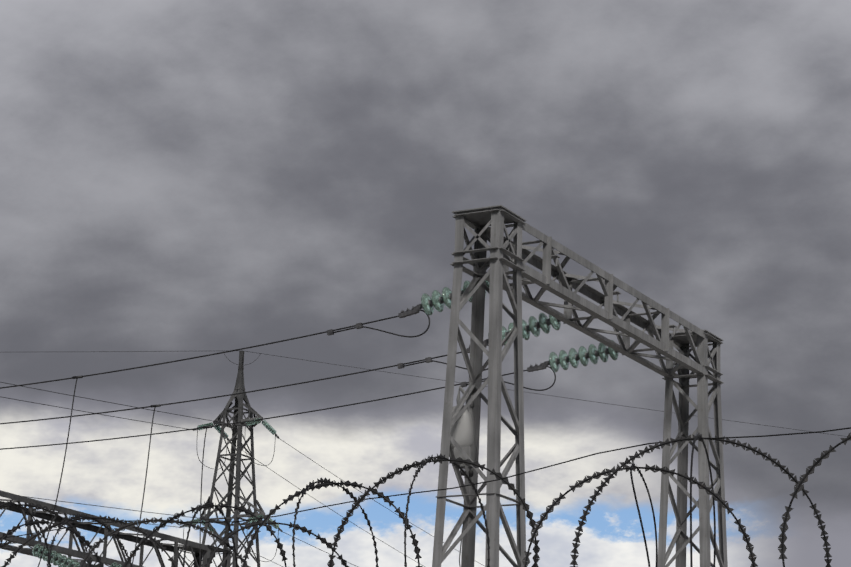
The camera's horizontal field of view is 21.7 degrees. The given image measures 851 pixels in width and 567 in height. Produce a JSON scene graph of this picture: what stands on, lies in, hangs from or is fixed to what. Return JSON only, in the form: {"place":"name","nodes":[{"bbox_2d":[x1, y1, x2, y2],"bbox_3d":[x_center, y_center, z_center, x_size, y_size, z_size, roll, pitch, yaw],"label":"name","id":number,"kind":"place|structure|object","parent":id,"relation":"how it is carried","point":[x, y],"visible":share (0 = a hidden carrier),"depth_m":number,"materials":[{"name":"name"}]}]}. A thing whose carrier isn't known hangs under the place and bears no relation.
{"place":"outdoors","nodes":[
{"label":"outdoors","id":0,"kind":"place"},
{"bbox_2d":[0,0,850,566],"label":"sky","id":1,"kind":"structure","parent":0,"point":[182,179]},
{"bbox_2d":[0,427,850,566],"bbox_3d":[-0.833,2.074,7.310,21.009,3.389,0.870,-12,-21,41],"label":"razor wire","id":2,"kind":"object","parent":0,"point":[326,483],"visible":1,"depth_m":7.01,"materials":[{"name":"steel"},{"name":"zinc"}]},
{"label":"yard gravel","id":3,"kind":"object","parent":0,"visible":0},
{"bbox_2d":[0,490,232,566],"bbox_3d":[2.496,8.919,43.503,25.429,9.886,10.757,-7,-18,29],"label":"gantry","id":4,"kind":"object","parent":3,"relation":"on","point":[58,558],"visible":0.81,"depth_m":50.05,"materials":[{"name":"grey metal"}]},
{"bbox_2d":[0,205,727,566],"bbox_3d":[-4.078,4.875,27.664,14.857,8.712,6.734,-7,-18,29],"label":"gantry","id":5,"kind":"object","parent":3,"relation":"on","point":[460,429],"visible":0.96,"depth_m":24.22,"materials":[{"name":"metal"}]},
{"bbox_2d":[0,350,846,566],"bbox_3d":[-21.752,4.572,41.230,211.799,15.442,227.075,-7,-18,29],"label":"pylon","id":6,"kind":"object","parent":3,"relation":"on","point":[238,415],"visible":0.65,"depth_m":56.84,"materials":[{"name":"grey metal"}]}
]}

